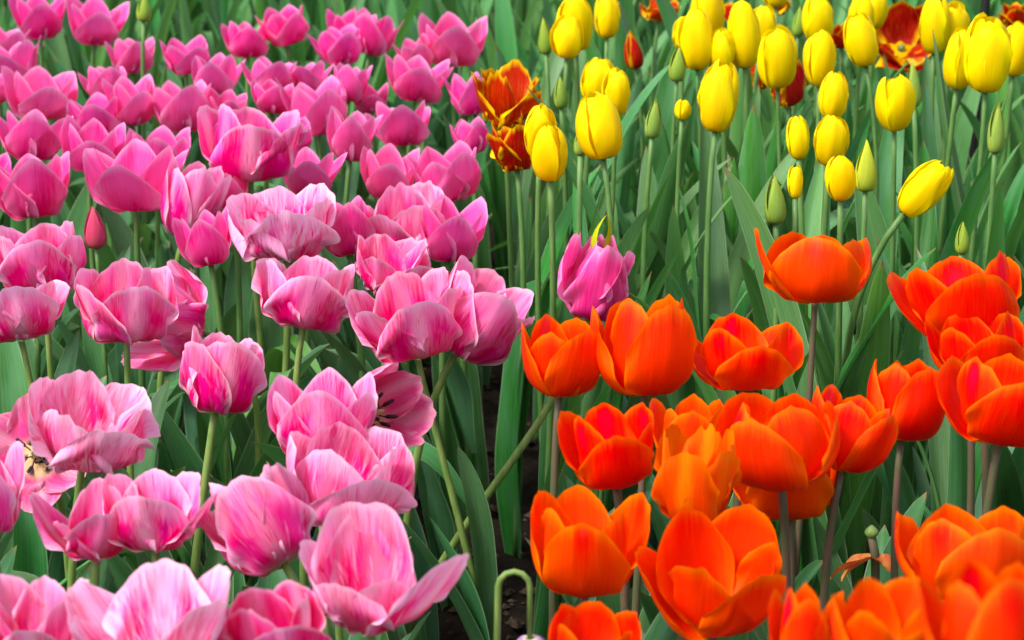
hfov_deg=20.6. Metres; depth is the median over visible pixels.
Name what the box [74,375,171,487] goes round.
tulip leaf clump
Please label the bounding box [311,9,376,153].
tulip
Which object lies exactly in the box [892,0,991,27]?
tulip leaf clump
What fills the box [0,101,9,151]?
tulip leaf clump
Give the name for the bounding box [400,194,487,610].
tulip
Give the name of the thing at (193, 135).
tulip leaf clump
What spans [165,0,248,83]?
tulip leaf clump
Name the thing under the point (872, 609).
tulip
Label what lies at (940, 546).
tulip
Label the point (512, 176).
tulip leaf clump
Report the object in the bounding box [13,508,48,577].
tulip leaf clump
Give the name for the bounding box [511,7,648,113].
tulip leaf clump
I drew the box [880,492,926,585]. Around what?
tulip leaf clump
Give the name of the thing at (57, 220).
tulip leaf clump
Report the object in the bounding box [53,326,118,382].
tulip leaf clump
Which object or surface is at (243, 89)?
tulip leaf clump
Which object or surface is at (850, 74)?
tulip leaf clump
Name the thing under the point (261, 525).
tulip
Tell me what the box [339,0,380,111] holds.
tulip leaf clump
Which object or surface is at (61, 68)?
tulip leaf clump
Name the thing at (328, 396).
tulip
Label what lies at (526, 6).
tulip leaf clump
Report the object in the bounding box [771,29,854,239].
tulip
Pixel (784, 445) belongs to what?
tulip
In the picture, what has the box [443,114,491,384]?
tulip leaf clump
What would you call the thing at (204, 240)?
tulip
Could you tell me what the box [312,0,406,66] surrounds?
tulip leaf clump
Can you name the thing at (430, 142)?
tulip leaf clump
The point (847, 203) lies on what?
tulip leaf clump
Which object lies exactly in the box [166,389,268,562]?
tulip leaf clump
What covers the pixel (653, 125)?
tulip bud
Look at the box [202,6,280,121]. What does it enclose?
tulip leaf clump
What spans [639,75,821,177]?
tulip leaf clump
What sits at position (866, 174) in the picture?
tulip bud
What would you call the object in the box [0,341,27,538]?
tulip leaf clump
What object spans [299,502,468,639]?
tulip
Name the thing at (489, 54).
tulip leaf clump
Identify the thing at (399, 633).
tulip leaf clump
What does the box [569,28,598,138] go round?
tulip leaf clump
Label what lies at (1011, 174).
tulip leaf clump
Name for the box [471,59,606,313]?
tulip
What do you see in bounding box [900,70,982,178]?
tulip leaf clump
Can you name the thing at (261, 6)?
tulip leaf clump
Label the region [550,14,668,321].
tulip
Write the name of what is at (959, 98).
tulip leaf clump
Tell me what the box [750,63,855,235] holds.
tulip
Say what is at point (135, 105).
tulip
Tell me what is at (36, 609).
tulip
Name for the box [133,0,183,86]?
tulip leaf clump
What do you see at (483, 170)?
tulip leaf clump
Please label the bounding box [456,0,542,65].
tulip leaf clump
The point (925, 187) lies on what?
tulip
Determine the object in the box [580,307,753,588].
tulip leaf clump
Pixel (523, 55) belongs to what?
tulip leaf clump
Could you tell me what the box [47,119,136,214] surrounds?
tulip leaf clump
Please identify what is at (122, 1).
tulip leaf clump
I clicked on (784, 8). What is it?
tulip
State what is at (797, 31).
tulip bud
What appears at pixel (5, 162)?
tulip
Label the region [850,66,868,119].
tulip leaf clump
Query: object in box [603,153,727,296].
tulip leaf clump
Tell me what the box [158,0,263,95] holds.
tulip leaf clump
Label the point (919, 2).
tulip leaf clump
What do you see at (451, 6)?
tulip leaf clump
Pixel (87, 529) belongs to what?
tulip
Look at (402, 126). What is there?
tulip
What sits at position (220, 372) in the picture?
tulip
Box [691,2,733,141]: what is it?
tulip
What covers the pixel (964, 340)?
tulip
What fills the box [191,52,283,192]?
tulip
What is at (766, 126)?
tulip
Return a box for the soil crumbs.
[415,267,537,639]
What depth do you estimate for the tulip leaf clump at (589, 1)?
5.56 m
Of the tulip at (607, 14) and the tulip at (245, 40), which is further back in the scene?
the tulip at (245, 40)
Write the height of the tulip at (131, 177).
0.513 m
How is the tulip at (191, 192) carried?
on the soil ground
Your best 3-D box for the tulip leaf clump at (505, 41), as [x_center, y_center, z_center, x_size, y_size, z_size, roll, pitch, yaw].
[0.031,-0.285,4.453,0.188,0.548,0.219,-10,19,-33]
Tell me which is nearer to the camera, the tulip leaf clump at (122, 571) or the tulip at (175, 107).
the tulip leaf clump at (122, 571)
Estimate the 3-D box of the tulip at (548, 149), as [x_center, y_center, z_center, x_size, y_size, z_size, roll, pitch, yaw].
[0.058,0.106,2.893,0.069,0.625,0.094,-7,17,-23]
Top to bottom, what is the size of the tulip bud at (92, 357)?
0.468 m
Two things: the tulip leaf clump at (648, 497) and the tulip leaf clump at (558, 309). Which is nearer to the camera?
the tulip leaf clump at (648, 497)
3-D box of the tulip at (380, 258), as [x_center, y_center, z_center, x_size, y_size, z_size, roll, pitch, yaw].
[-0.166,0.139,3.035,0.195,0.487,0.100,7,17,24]
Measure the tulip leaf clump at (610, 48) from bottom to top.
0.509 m
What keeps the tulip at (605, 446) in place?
on the soil ground
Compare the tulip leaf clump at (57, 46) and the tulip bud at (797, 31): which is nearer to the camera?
the tulip bud at (797, 31)
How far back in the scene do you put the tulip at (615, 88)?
3.26 m
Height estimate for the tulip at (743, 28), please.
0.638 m
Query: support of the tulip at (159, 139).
on the soil ground
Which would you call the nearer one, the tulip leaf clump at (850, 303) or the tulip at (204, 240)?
the tulip at (204, 240)
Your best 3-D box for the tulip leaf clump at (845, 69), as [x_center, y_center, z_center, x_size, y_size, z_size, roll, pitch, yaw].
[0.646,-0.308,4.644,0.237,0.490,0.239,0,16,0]
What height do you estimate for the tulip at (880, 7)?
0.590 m
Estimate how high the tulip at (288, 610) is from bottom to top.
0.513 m
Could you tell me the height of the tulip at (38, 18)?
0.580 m
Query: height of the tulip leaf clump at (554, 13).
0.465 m
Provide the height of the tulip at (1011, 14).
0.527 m
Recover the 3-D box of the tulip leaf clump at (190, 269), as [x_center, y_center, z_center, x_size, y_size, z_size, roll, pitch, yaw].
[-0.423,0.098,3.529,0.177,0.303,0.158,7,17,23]
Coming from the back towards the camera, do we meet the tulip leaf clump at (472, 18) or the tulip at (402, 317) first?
the tulip leaf clump at (472, 18)
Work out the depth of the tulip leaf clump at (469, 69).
4.62 m
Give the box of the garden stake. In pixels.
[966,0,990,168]
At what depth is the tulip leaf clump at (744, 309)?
3.42 m
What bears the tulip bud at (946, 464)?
on the soil ground
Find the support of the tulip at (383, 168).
on the soil ground
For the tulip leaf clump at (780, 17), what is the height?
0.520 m
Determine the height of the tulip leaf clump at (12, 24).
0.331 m
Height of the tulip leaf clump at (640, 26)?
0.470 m
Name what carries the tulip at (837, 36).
on the soil ground
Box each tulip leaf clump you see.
[0,0,3,18]
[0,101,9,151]
[0,184,95,332]
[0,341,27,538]
[0,530,12,560]
[0,532,12,569]
[0,545,16,574]
[1,3,12,32]
[8,19,18,30]
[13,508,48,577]
[29,0,105,120]
[30,0,73,119]
[41,160,69,220]
[42,0,127,101]
[43,33,80,89]
[43,45,75,67]
[45,0,161,84]
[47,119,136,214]
[52,213,71,321]
[52,502,257,607]
[53,57,174,134]
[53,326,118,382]
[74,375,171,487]
[77,267,193,429]
[83,0,138,65]
[83,413,236,561]
[104,0,198,135]
[106,468,198,589]
[119,0,174,30]
[129,0,183,82]
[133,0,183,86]
[146,122,207,243]
[149,237,193,267]
[155,84,257,136]
[157,439,202,563]
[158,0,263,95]
[163,0,180,46]
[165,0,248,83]
[166,0,204,87]
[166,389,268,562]
[175,487,313,600]
[190,145,259,190]
[201,0,244,58]
[201,0,254,32]
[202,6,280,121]
[206,0,274,95]
[219,266,226,313]
[224,254,295,338]
[237,82,259,110]
[248,0,320,63]
[257,569,287,589]
[266,0,352,43]
[268,0,305,60]
[268,0,319,65]
[277,0,420,115]
[297,0,350,61]
[297,558,406,639]
[300,330,341,379]
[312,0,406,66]
[317,0,329,28]
[319,0,392,102]
[330,619,349,639]
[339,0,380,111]
[350,0,437,114]
[354,259,375,298]
[357,133,432,198]
[361,158,492,194]
[367,75,448,152]
[378,0,417,104]
[382,0,493,126]
[399,508,438,639]
[404,101,496,221]
[406,0,484,121]
[409,0,472,13]
[412,0,465,150]
[414,8,418,21]
[421,202,492,364]
[431,44,523,288]
[435,0,541,139]
[437,5,544,81]
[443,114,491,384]
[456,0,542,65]
[472,0,517,284]
[473,0,544,81]
[475,10,490,57]
[477,0,553,47]
[488,75,540,251]
[493,266,561,318]
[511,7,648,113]
[515,34,551,69]
[517,50,573,257]
[525,0,568,107]
[527,87,688,400]
[530,0,667,110]
[531,0,635,64]
[538,0,594,29]
[560,470,651,633]
[566,51,643,139]
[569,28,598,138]
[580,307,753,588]
[585,39,727,207]
[587,0,593,19]
[590,0,595,13]
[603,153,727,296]
[614,0,670,170]
[623,120,645,225]
[630,465,653,597]
[636,4,699,159]
[636,16,644,39]
[636,31,649,83]
[639,70,720,153]
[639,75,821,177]
[640,491,822,639]
[642,0,689,70]
[642,0,789,159]
[644,0,687,99]
[645,474,670,551]
[649,231,753,501]
[676,65,836,203]
[688,0,732,5]
[724,19,808,123]
[733,0,789,18]
[749,0,785,24]
[768,228,853,335]
[783,0,844,68]
[784,0,801,36]
[791,0,917,143]
[792,0,850,10]
[794,8,802,59]
[813,517,888,604]
[831,197,910,334]
[832,0,846,64]
[832,0,855,73]
[836,49,951,122]
[837,50,851,71]
[837,63,930,119]
[838,0,925,121]
[846,6,855,85]
[847,58,863,89]
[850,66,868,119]
[859,59,949,165]
[862,442,976,576]
[867,92,881,150]
[874,53,1023,266]
[876,446,1023,519]
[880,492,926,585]
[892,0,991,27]
[896,181,987,270]
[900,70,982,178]
[903,85,980,235]
[916,0,993,59]
[921,0,946,101]
[928,55,963,99]
[937,84,1009,171]
[947,0,1002,17]
[948,87,1019,114]
[958,99,1023,324]
[960,0,1023,20]
[989,0,995,16]
[989,444,1023,515]
[994,76,1017,260]
[1000,0,1019,86]
[1008,76,1023,261]
[1013,254,1023,278]
[1018,73,1023,86]
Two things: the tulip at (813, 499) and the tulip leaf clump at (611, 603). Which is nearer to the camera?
the tulip at (813, 499)
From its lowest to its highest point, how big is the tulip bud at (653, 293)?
0.571 m
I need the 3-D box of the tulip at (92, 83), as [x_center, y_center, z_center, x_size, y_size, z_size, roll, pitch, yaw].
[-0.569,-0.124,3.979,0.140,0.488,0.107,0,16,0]
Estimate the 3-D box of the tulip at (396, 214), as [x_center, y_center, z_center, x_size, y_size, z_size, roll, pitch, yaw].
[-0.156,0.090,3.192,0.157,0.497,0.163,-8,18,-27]
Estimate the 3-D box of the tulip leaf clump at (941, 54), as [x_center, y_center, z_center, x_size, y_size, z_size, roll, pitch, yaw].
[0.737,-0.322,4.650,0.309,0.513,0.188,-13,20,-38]
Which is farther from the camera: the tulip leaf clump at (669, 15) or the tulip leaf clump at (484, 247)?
the tulip leaf clump at (669, 15)
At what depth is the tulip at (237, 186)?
3.29 m
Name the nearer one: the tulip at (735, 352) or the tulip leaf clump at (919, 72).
the tulip at (735, 352)
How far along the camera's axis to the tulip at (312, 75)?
3.99 m
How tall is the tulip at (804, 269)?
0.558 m
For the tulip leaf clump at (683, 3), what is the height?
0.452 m
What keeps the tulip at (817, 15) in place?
on the soil ground
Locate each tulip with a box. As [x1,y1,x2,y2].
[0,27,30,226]
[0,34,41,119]
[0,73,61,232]
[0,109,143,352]
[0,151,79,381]
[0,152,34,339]
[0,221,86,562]
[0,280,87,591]
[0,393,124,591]
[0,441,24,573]
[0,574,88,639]
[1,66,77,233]
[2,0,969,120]
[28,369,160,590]
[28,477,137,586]
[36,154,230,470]
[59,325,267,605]
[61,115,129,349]
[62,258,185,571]
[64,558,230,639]
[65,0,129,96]
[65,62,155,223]
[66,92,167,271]
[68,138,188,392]
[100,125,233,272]
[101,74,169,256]
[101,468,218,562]
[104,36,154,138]
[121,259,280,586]
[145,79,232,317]
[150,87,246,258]
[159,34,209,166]
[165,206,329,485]
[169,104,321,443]
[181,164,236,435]
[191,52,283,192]
[199,461,327,634]
[210,255,465,590]
[217,580,331,639]
[221,20,268,106]
[222,173,322,390]
[226,183,340,457]
[229,147,366,380]
[240,56,296,192]
[241,363,436,591]
[250,79,293,189]
[253,255,534,634]
[254,4,309,62]
[260,60,378,201]
[267,367,430,639]
[276,116,353,265]
[280,75,367,291]
[282,180,445,515]
[286,421,420,639]
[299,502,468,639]
[306,23,363,188]
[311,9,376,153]
[316,62,372,261]
[321,143,419,352]
[323,82,388,201]
[325,195,375,387]
[326,105,382,353]
[345,7,403,201]
[345,267,497,639]
[355,234,432,365]
[364,54,453,209]
[364,100,430,374]
[391,33,486,183]
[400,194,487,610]
[407,140,488,521]
[410,217,634,631]
[418,11,491,172]
[440,72,482,401]
[450,116,488,269]
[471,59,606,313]
[486,112,600,557]
[521,313,646,633]
[524,103,650,611]
[525,294,696,619]
[529,123,609,639]
[530,485,650,603]
[548,601,641,639]
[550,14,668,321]
[556,0,637,236]
[557,402,677,639]
[573,67,671,297]
[575,91,651,512]
[580,57,731,291]
[594,0,689,238]
[617,0,692,153]
[635,503,785,639]
[649,393,722,448]
[651,423,741,639]
[662,17,730,299]
[664,99,795,410]
[666,59,747,504]
[675,0,815,205]
[677,9,739,275]
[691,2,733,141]
[692,0,760,178]
[693,313,803,639]
[697,27,767,392]
[714,392,839,603]
[718,3,815,393]
[724,160,953,590]
[725,24,815,394]
[726,228,877,598]
[733,468,836,639]
[740,71,899,338]
[749,114,849,383]
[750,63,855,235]
[753,384,897,639]
[755,0,864,161]
[761,165,935,546]
[764,155,864,601]
[768,583,843,639]
[769,23,895,151]
[770,60,814,199]
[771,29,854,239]
[773,0,813,97]
[783,0,854,238]
[786,115,855,572]
[808,0,882,244]
[830,13,909,299]
[830,525,898,581]
[830,576,924,639]
[840,0,887,333]
[852,26,985,481]
[855,73,920,537]
[867,358,945,580]
[874,0,959,162]
[886,251,1021,582]
[890,12,1021,268]
[895,504,1023,601]
[900,0,1003,245]
[918,558,1023,639]
[922,0,1016,247]
[924,311,1023,511]
[932,21,1023,259]
[936,353,1023,515]
[962,2,1023,222]
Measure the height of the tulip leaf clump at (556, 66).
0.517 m
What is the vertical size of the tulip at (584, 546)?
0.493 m
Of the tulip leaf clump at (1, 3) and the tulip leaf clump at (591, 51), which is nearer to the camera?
the tulip leaf clump at (591, 51)
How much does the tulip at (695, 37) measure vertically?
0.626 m
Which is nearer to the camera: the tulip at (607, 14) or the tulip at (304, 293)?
the tulip at (304, 293)
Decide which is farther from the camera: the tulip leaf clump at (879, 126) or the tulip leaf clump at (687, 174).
the tulip leaf clump at (879, 126)
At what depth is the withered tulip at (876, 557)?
2.54 m
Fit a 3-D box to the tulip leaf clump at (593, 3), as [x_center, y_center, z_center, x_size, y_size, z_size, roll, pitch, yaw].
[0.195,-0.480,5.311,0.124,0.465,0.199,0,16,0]
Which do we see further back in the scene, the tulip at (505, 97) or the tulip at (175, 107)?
the tulip at (175, 107)
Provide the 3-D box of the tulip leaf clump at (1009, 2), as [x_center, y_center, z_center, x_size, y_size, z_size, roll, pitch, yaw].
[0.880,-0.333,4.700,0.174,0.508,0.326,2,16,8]
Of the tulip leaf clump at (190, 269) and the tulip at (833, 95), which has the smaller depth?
the tulip at (833, 95)
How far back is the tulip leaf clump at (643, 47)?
5.10 m
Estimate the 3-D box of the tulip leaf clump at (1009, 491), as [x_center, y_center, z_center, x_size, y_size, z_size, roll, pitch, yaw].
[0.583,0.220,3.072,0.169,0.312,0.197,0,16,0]
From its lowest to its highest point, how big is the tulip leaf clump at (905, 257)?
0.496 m
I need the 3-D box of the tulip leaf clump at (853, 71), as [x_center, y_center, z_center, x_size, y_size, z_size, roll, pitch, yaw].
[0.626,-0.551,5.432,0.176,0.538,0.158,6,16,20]
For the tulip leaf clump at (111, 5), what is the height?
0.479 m
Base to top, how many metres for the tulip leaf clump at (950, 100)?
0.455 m
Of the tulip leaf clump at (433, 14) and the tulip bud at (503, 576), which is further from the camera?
the tulip leaf clump at (433, 14)
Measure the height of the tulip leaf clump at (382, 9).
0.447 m
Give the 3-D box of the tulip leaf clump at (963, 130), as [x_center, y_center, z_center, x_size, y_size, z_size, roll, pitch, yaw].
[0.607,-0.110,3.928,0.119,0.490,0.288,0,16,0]
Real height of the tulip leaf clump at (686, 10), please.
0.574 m
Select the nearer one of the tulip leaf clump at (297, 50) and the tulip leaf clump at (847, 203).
the tulip leaf clump at (847, 203)
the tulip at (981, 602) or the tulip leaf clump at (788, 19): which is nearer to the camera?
the tulip at (981, 602)
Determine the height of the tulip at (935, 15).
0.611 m
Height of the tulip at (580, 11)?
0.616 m
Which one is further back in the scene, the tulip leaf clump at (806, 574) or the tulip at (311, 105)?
the tulip at (311, 105)
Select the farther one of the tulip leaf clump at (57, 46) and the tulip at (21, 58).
the tulip leaf clump at (57, 46)
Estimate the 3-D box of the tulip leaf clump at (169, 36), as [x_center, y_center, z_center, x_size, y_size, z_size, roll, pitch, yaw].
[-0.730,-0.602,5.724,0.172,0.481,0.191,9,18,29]
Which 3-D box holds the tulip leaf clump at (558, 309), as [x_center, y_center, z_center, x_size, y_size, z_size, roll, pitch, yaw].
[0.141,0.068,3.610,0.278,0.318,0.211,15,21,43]
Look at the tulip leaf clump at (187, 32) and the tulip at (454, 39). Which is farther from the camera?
the tulip leaf clump at (187, 32)
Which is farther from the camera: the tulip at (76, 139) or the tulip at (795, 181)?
the tulip at (76, 139)
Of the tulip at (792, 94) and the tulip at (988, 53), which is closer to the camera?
the tulip at (988, 53)
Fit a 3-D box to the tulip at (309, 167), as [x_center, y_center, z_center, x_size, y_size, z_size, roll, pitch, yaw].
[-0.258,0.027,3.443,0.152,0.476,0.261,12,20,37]
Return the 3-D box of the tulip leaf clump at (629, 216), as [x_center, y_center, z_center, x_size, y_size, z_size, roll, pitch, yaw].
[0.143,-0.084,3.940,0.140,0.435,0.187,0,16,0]
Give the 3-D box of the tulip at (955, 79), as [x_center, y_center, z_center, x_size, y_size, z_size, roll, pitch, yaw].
[0.499,-0.052,3.462,0.132,0.626,0.114,-8,18,-28]
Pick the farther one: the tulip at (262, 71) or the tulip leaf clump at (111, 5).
the tulip leaf clump at (111, 5)
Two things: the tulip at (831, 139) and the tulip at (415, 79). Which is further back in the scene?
the tulip at (415, 79)
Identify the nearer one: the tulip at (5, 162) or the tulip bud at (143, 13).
the tulip at (5, 162)
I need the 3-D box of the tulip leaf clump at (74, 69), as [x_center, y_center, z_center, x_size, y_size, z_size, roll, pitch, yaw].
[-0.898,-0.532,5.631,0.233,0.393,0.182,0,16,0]
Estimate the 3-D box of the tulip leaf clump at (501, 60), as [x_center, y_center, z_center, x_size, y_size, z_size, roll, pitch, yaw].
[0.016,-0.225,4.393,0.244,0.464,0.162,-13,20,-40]
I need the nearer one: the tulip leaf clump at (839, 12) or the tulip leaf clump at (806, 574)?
the tulip leaf clump at (806, 574)
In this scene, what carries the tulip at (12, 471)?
on the soil ground
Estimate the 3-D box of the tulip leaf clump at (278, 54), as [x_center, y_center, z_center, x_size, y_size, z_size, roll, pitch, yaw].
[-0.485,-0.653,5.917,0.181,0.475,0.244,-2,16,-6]
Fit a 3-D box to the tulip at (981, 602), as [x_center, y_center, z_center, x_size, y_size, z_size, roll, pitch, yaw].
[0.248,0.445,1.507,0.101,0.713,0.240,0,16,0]
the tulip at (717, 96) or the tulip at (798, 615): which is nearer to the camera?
the tulip at (798, 615)
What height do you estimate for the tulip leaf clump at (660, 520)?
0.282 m
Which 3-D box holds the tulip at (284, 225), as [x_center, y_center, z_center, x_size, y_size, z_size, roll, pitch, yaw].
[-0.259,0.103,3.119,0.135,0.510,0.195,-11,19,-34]
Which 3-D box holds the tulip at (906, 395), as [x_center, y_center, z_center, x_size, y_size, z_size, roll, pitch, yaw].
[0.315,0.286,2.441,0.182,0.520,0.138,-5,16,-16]
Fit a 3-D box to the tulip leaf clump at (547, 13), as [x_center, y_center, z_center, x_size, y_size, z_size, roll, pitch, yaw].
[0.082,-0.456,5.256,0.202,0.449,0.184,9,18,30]
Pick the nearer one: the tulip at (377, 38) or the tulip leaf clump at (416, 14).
the tulip at (377, 38)
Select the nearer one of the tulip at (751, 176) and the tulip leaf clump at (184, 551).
the tulip leaf clump at (184, 551)
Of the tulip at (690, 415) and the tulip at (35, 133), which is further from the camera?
the tulip at (35, 133)
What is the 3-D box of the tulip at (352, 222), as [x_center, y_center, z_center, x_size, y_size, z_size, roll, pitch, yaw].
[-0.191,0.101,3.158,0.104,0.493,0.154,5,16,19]
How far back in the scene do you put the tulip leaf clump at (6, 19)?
5.15 m
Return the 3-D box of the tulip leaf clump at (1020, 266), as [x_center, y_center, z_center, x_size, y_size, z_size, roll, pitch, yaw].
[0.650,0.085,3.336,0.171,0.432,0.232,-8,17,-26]
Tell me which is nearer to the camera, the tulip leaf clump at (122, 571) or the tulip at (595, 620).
the tulip at (595, 620)
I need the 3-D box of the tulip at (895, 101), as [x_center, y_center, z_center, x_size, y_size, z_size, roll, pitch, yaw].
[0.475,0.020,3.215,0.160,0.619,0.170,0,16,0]
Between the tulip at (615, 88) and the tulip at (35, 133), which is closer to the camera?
the tulip at (615, 88)
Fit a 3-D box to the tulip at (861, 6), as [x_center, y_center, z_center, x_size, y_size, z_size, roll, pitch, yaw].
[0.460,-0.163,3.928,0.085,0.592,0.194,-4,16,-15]
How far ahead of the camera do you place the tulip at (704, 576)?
2.10 m
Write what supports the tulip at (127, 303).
on the soil ground
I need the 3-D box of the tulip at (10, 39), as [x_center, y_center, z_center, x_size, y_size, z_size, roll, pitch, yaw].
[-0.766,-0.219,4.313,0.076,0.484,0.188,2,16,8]
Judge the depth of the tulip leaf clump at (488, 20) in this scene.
5.96 m
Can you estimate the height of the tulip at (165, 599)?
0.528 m
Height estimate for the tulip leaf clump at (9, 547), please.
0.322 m
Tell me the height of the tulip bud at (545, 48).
0.585 m
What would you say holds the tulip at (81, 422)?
on the soil ground
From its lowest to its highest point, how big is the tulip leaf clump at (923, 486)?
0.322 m
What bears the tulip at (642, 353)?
on the soil ground
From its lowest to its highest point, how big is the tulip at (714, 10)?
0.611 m
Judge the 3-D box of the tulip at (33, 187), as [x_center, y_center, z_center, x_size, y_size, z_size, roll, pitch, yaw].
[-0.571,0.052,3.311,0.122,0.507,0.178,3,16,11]
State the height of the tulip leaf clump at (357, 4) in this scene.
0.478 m
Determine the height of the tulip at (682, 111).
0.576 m
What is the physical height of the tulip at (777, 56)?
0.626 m
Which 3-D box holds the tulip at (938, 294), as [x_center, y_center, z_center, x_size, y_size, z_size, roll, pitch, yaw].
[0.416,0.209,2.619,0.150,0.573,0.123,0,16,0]
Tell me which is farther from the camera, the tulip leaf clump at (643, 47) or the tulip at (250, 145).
the tulip leaf clump at (643, 47)
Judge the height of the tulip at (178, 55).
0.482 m
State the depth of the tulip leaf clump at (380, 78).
4.86 m
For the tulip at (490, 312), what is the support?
on the soil ground
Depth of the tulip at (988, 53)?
3.27 m
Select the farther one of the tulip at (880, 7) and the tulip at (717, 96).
the tulip at (880, 7)
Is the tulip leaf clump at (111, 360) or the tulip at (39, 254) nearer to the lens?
the tulip at (39, 254)
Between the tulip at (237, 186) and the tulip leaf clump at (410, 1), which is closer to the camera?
the tulip at (237, 186)
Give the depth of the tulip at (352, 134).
3.57 m
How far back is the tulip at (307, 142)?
3.63 m
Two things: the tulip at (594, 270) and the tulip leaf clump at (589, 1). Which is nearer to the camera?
the tulip at (594, 270)
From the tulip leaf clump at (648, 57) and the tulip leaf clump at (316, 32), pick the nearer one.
the tulip leaf clump at (648, 57)
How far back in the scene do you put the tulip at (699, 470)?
2.14 m
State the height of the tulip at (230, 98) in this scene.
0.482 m
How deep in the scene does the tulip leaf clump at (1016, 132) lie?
4.21 m
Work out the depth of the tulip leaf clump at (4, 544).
2.72 m
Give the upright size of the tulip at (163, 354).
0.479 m
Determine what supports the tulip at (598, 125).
on the soil ground
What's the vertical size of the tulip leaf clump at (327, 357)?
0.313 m
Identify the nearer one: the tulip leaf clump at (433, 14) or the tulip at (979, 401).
the tulip at (979, 401)
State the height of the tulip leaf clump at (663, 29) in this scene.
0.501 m
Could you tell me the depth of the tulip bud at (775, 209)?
2.77 m
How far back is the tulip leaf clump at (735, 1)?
5.39 m
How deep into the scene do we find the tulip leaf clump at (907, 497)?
2.92 m
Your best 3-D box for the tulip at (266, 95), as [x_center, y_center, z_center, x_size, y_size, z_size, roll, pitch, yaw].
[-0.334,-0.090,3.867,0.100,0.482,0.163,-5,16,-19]
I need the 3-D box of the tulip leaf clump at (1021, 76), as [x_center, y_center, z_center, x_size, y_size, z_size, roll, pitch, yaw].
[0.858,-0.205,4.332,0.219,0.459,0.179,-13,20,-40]
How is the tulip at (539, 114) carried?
on the soil ground
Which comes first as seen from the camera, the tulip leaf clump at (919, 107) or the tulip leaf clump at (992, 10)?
the tulip leaf clump at (919, 107)
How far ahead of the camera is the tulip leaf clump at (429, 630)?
3.05 m
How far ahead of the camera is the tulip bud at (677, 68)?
3.49 m
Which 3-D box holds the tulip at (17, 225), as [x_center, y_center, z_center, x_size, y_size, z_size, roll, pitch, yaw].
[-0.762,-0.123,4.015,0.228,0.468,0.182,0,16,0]
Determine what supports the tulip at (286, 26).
on the soil ground
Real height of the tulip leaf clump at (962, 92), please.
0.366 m
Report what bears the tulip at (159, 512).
on the soil ground
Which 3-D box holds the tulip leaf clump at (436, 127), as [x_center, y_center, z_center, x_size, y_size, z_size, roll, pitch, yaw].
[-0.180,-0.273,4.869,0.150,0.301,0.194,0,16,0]
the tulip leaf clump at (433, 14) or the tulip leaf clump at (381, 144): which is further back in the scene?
the tulip leaf clump at (433, 14)
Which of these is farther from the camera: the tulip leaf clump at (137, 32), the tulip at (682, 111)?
the tulip leaf clump at (137, 32)
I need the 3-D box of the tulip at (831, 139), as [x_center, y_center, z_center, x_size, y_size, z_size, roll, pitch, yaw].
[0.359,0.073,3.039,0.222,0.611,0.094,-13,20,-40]
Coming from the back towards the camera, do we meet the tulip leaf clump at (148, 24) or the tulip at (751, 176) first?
the tulip leaf clump at (148, 24)
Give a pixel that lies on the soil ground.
(525, 564)
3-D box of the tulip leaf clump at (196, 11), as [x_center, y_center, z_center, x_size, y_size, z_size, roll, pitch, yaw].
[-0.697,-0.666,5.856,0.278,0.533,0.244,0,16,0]
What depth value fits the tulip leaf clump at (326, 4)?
5.47 m
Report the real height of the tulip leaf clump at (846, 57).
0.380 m
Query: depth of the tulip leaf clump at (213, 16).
5.13 m
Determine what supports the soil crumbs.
on the soil ground
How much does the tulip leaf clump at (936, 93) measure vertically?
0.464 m
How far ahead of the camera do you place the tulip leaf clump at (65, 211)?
4.27 m
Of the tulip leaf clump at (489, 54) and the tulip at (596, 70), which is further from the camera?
the tulip leaf clump at (489, 54)
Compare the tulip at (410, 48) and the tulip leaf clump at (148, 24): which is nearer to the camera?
the tulip at (410, 48)
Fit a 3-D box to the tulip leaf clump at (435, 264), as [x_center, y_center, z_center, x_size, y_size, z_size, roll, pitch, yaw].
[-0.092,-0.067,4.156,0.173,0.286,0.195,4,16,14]
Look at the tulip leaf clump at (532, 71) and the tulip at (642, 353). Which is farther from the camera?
the tulip leaf clump at (532, 71)
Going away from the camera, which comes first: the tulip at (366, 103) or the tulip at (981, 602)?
the tulip at (981, 602)
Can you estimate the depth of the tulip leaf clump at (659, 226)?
3.38 m
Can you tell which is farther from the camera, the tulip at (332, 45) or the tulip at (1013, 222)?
the tulip at (332, 45)
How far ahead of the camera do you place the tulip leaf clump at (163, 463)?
2.96 m
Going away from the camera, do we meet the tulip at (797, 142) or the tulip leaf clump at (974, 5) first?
the tulip at (797, 142)
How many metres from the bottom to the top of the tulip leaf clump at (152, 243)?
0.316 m
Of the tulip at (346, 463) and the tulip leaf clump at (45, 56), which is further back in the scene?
the tulip leaf clump at (45, 56)
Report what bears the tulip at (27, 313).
on the soil ground
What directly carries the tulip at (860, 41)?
on the soil ground
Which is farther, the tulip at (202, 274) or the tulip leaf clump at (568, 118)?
the tulip leaf clump at (568, 118)
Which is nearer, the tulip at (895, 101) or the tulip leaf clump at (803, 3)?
the tulip at (895, 101)
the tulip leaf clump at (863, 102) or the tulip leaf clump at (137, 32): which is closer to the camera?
the tulip leaf clump at (863, 102)
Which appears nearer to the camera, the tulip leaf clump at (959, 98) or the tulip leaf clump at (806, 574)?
the tulip leaf clump at (806, 574)
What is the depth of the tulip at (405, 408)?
2.57 m
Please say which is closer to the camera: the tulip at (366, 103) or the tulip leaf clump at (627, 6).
the tulip at (366, 103)
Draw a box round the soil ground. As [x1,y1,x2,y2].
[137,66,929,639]
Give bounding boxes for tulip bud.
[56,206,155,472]
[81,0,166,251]
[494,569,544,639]
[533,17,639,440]
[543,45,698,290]
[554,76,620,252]
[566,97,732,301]
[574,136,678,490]
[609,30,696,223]
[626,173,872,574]
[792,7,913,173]
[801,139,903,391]
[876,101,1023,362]
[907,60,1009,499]
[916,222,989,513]
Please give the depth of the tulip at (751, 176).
3.49 m
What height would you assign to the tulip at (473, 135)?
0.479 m

